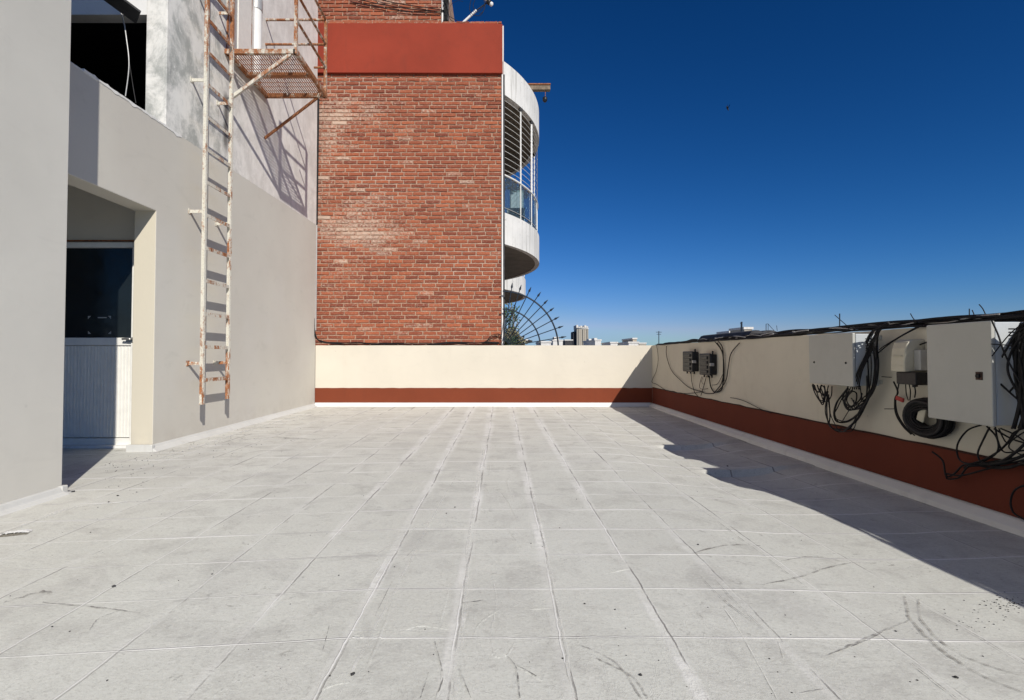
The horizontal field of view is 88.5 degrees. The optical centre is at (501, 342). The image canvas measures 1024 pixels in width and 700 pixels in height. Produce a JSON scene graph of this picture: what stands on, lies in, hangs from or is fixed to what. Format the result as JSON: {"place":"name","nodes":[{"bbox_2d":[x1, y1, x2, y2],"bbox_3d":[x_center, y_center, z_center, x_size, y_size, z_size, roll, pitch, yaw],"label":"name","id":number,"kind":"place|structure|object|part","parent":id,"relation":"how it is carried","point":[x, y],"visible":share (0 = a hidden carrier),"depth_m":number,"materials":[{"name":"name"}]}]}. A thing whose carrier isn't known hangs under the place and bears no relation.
{"place":"outdoors","nodes":[
{"label":"outdoors","id":0,"kind":"place"},
{"bbox_2d":[0,407,1023,699],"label":"terrace floor","id":1,"kind":"structure","parent":0,"point":[658,531],"depth_m":2.32,"materials":[{"name":"white tile"}]},
{"bbox_2d":[0,529,31,536],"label":"paint flake","id":2,"kind":"object","parent":1,"relation":"on","point":[14,532],"visible":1,"depth_m":2.79,"materials":[{"name":"white paint"}]},
{"bbox_2d":[0,0,71,515],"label":"wing wall","id":3,"kind":"structure","parent":1,"relation":"on","point":[35,41],"depth_m":3.40,"materials":[{"name":"paint"}]},
{"bbox_2d":[62,0,317,451],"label":"terrace building","id":4,"kind":"structure","parent":1,"relation":"on","point":[132,300],"depth_m":5.88,"materials":[{"name":"paint"}]},
{"bbox_2d":[63,242,133,444],"bbox_3d":[-4.306,0.013,5.511,0.927,2.142,0.121,0,-1,0],"label":"door","id":5,"kind":"structure","parent":4,"relation":"in","point":[97,399],"depth_m":5.52,"materials":[{"name":"white metal"}]},
{"bbox_2d":[104,0,140,23],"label":"roofing offcut","id":6,"kind":"object","parent":4,"relation":"attached to","point":[129,10],"visible":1,"depth_m":5.35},
{"bbox_2d":[121,13,129,95],"bbox_3d":[-3.960,-3.065,5.456,0.211,1.022,0.012,0,-1,0],"label":"hanging wire","id":7,"kind":"object","parent":4,"relation":"hanging from","point":[128,55],"visible":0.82,"depth_m":5.45,"materials":[{"name":"grey metal"}]},
{"bbox_2d":[122,14,135,102],"bbox_3d":[-3.891,-3.038,5.475,0.201,1.097,0.008,0,-1,0],"label":"hanging wire","id":8,"kind":"object","parent":4,"relation":"hanging from","point":[131,75],"visible":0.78,"depth_m":5.47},
{"bbox_2d":[186,0,234,404],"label":"wall ladder","id":9,"kind":"object","parent":4,"relation":"attached to","point":[203,211],"depth_m":6.08,"materials":[{"name":"white metal"}]},
{"bbox_2d":[226,0,252,71],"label":"access door","id":10,"kind":"structure","parent":4,"relation":"in","point":[243,8],"depth_m":7.07,"materials":[{"name":"white paint"}]},
{"bbox_2d":[254,0,262,83],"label":"vent pipe","id":11,"kind":"object","parent":4,"relation":"attached to","point":[258,4],"visible":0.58,"depth_m":7.49,"materials":[{"name":"white metal"}]},
{"bbox_2d":[224,0,327,138],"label":"steel platform","id":12,"kind":"structure","parent":4,"relation":"attached to","point":[254,77],"depth_m":7.20,"materials":[{"name":"metal"}]},
{"bbox_2d":[315,345,652,406],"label":"parapet wall","id":13,"kind":"structure","parent":1,"relation":"on","point":[482,376],"depth_m":9.89,"materials":[{"name":"beige paint"}]},
{"bbox_2d":[314,318,501,344],"bbox_3d":[-1.764,-0.209,10.096,3.555,0.493,0.276,0,-1,-4],"label":"cable run","id":14,"kind":"object","parent":13,"relation":"on","point":[485,342],"visible":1,"depth_m":10.10,"materials":[{"name":"black rubber"}]},
{"bbox_2d":[503,282,566,344],"bbox_3d":[0.637,-0.544,10.023,1.221,1.225,0.060,0,-1,0],"label":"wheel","id":15,"kind":"object","parent":13,"relation":"on","point":[534,301],"visible":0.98,"depth_m":10.01,"materials":[{"name":"metal"}]},
{"bbox_2d":[10,417,1022,693],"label":"floor grit","id":16,"kind":"object","parent":1,"relation":"on","point":[708,607],"visible":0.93,"depth_m":2.04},
{"bbox_2d":[649,321,1023,536],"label":"parapet wall","id":17,"kind":"structure","parent":1,"relation":"on","point":[879,446],"depth_m":4.39,"materials":[{"name":"beige paint"}]},
{"bbox_2d":[683,349,698,373],"bbox_3d":[2.784,0.271,7.731,0.115,0.364,0.428,0,-1,0],"label":"splitter box","id":18,"kind":"object","parent":17,"relation":"attached to","point":[690,361],"visible":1,"depth_m":7.61,"materials":[{"name":"black plastic"}]},
{"bbox_2d":[699,351,716,377],"bbox_3d":[2.784,0.286,7.083,0.115,0.358,0.400,0,-1,0],"label":"splitter box","id":19,"kind":"object","parent":17,"relation":"attached to","point":[708,364],"visible":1,"depth_m":6.95,"materials":[{"name":"black plastic"}]},
{"bbox_2d":[652,341,769,412],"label":"loose wires","id":20,"kind":"object","parent":17,"relation":"attached to","point":[722,381],"visible":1,"depth_m":6.83,"materials":[{"name":"black rubber"}]},
{"bbox_2d":[657,310,1023,344],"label":"cable bundle","id":21,"kind":"object","parent":17,"relation":"on","point":[1015,316],"visible":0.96,"depth_m":3.91,"materials":[{"name":"black rubber"}]},
{"bbox_2d":[809,333,882,386],"bbox_3d":[2.739,0.133,4.212,0.207,0.403,0.592,0,-1,0],"label":"equipment cabinet","id":22,"kind":"object","parent":17,"relation":"attached to","point":[835,359],"visible":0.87,"depth_m":4.10,"materials":[{"name":"metal"}]},
{"bbox_3d":[2.648,0.133,4.227,0.027,0.403,0.562,0,-1,0],"label":"door","id":23,"kind":"part","parent":22,"relation":"part of","materials":[{"name":"grey paint"}]},
{"bbox_2d":[812,321,922,431],"bbox_3d":[2.730,0.293,4.066,0.145,0.868,1.170,0,-1,0],"label":"cable tangle","id":24,"kind":"object","parent":22,"relation":"hanging from","point":[873,345],"visible":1,"depth_m":3.94,"materials":[{"name":"black rubber"}]},
{"bbox_2d":[891,339,927,386],"bbox_3d":[2.768,0.135,3.545,0.144,0.318,0.202,0,-1,0],"label":"optical terminal","id":25,"kind":"object","parent":17,"relation":"attached to","point":[909,361],"visible":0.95,"depth_m":3.52,"materials":[{"name":"beige plastic"}]},
{"bbox_2d":[881,342,926,435],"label":"loose wires","id":26,"kind":"object","parent":25,"relation":"hanging from","point":[898,416],"visible":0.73,"depth_m":3.69,"materials":[{"name":"black rubber"}]},
{"bbox_2d":[895,396,904,401],"bbox_3d":[2.795,0.393,3.684,0.012,0.042,0.070,0,-1,0],"label":"red tag","id":27,"kind":"object","parent":26,"relation":"attached to","point":[900,399],"visible":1,"depth_m":3.68,"materials":[{"name":"red plastic"}]},
{"bbox_2d":[927,321,1022,426],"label":"equipment cabinet","id":28,"kind":"object","parent":17,"relation":"attached to","point":[967,373],"visible":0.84,"depth_m":2.94,"materials":[{"name":"metal"}]},
{"bbox_2d":[902,397,955,438],"bbox_3d":[2.770,0.487,3.417,0.082,0.269,0.360,0,-1,0],"label":"cable coil","id":29,"kind":"object","parent":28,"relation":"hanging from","point":[914,411],"visible":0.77,"depth_m":3.43,"materials":[{"name":"black plastic"}]},
{"bbox_3d":[2.634,0.170,3.032,0.036,0.568,0.430,0,-1,0],"label":"door","id":30,"kind":"part","parent":28,"relation":"part of","materials":[{"name":"grey paint"}]},
{"bbox_2d":[932,425,1023,479],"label":"cable tangle","id":31,"kind":"object","parent":28,"relation":"hanging from","point":[997,464],"visible":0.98,"depth_m":2.94,"materials":[{"name":"black rubber"}]},
{"bbox_2d":[991,320,1023,428],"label":"cable tangle","id":32,"kind":"object","parent":28,"relation":"hanging from","point":[1016,344],"visible":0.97,"depth_m":2.73,"materials":[{"name":"black rubber"}]},
{"bbox_2d":[1009,485,1023,519],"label":"loose cable","id":33,"kind":"object","parent":17,"relation":"attached to","point":[1010,501],"visible":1,"depth_m":2.87,"materials":[{"name":"black rubber"}]},
{"bbox_2d":[536,341,551,344],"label":"city building","id":34,"kind":"structure","parent":0,"point":[545,342],"depth_m":120.03,"materials":[{"name":"white concrete"}]},
{"bbox_2d":[563,340,572,344],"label":"city building","id":35,"kind":"structure","parent":0,"point":[567,342],"depth_m":180.05,"materials":[{"name":"grey concrete"}]},
{"bbox_2d":[571,325,588,344],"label":"tower block","id":36,"kind":"structure","parent":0,"point":[579,335],"depth_m":230.15,"materials":[{"name":"white concrete"}]},
{"bbox_2d":[601,342,617,345],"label":"city building","id":37,"kind":"structure","parent":0,"point":[610,343],"depth_m":140.04,"materials":[{"name":"white concrete"}]},
{"bbox_2d":[617,342,638,344],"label":"city building","id":38,"kind":"structure","parent":0,"point":[628,343],"depth_m":130.14,"materials":[{"name":"white concrete"}]},
{"bbox_2d":[622,338,636,341],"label":"city building","id":39,"kind":"structure","parent":0,"point":[630,340],"depth_m":138.59,"materials":[{"name":"white concrete"}]},
{"bbox_2d":[452,0,1023,345],"label":"sky","id":40,"kind":"structure","parent":0,"point":[865,161],"materials":[{"name":"blue"}]},
{"bbox_2d":[698,330,804,342],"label":"neighbour roof","id":41,"kind":"structure","parent":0,"point":[743,333],"depth_m":25.22,"materials":[{"name":"black"}]},
{"label":"ground","id":42,"kind":"structure","parent":0,"visible":0},
{"bbox_2d":[315,0,538,349],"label":"brick building","id":43,"kind":"structure","parent":42,"relation":"on","point":[428,124],"depth_m":10.22,"materials":[{"name":"red brick"}]},
{"bbox_2d":[315,225,316,329],"bbox_3d":[-3.546,-1.252,10.073,0.034,2.021,0.031,1,-2,-22],"label":"conduit","id":44,"kind":"object","parent":43,"relation":"attached to","point":[316,280],"visible":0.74,"depth_m":10.06,"materials":[{"name":"grey metal"}]},
{"bbox_2d":[316,90,318,224],"bbox_3d":[-3.535,-3.576,10.130,0.050,2.603,0.038,0,-1,0],"label":"downpipe","id":45,"kind":"object","parent":43,"relation":"attached to","point":[317,160],"visible":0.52,"depth_m":10.12,"materials":[{"name":"black metal"}]},
{"bbox_2d":[350,1,441,12],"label":"wall cable","id":46,"kind":"object","parent":43,"relation":"attached to","point":[396,10],"depth_m":10.33,"materials":[{"name":"black rubber"}]},
{"bbox_2d":[361,0,443,11],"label":"wall cable","id":47,"kind":"object","parent":43,"relation":"attached to","point":[402,7],"depth_m":10.33,"materials":[{"name":"black rubber"}]},
{"bbox_2d":[382,0,443,10],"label":"wall cable","id":48,"kind":"object","parent":43,"relation":"attached to","point":[412,5],"depth_m":10.33,"materials":[{"name":"black rubber"}]},
{"bbox_2d":[443,0,449,21],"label":"junction box","id":49,"kind":"object","parent":43,"relation":"on","point":[446,3],"visible":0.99,"depth_m":10.30,"materials":[{"name":"black plastic"}]},
{"bbox_2d":[462,0,492,21],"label":"satellite antenna","id":50,"kind":"object","parent":43,"relation":"on","point":[489,2],"visible":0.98,"depth_m":10.43,"materials":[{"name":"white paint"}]},
{"bbox_2d":[449,1,485,21],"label":"wire tangle","id":51,"kind":"object","parent":50,"relation":"attached to","point":[470,11],"visible":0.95,"depth_m":10.40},
{"bbox_2d":[505,303,519,333],"bbox_3d":[0.151,-0.377,10.753,0.504,0.918,0.607,0,-1,0],"label":"shrub","id":52,"kind":"object","parent":43,"relation":"on","point":[512,320],"visible":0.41,"depth_m":10.71,"materials":[{"name":"green plant"}]},
{"bbox_2d":[505,336,520,344],"bbox_3d":[0.187,0.043,10.506,0.427,0.401,0.319,0,-1,0],"label":"shrub","id":53,"kind":"object","parent":43,"relation":"on","point":[512,340],"visible":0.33,"depth_m":10.42,"materials":[{"name":"green plant"}]},
{"bbox_2d":[505,328,527,344],"bbox_3d":[0.270,-0.076,10.588,0.641,0.496,0.403,1,-2,-25],"label":"shrub","id":54,"kind":"object","parent":43,"relation":"on","point":[518,336],"visible":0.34,"depth_m":10.54,"materials":[{"name":"green plant"}]},
{"bbox_2d":[508,149,525,189],"bbox_3d":[0.373,-4.208,13.070,0.370,1.184,1.229,-1,-2,38],"label":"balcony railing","id":55,"kind":"object","parent":43,"relation":"hanging from","point":[515,168],"visible":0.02,"depth_m":13.01,"materials":[{"name":"white metal"}]},
{"bbox_2d":[528,83,550,91],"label":"hoist beam","id":56,"kind":"structure","parent":43,"relation":"attached to","point":[538,87],"depth_m":12.40,"materials":[{"name":"metal"}]},
{"bbox_2d":[543,90,546,102],"bbox_3d":[1.037,-5.840,12.445,0.110,0.273,0.110,0,-1,0],"label":"pulley","id":57,"kind":"object","parent":56,"relation":"hanging from","point":[544,99],"visible":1,"depth_m":12.41,"materials":[{"name":"metal"}]},
{"bbox_2d":[550,337,562,344],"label":"city building","id":58,"kind":"structure","parent":42,"relation":"on","point":[554,341],"depth_m":150.05,"materials":[{"name":"white concrete"}]},
{"bbox_2d":[588,338,601,344],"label":"city building","id":59,"kind":"structure","parent":42,"relation":"on","point":[594,341],"depth_m":150.95,"materials":[{"name":"white concrete"}]},
{"bbox_2d":[729,327,753,332],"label":"city building","id":60,"kind":"structure","parent":42,"relation":"on","point":[739,329],"depth_m":81.19,"materials":[{"name":"white concrete"}]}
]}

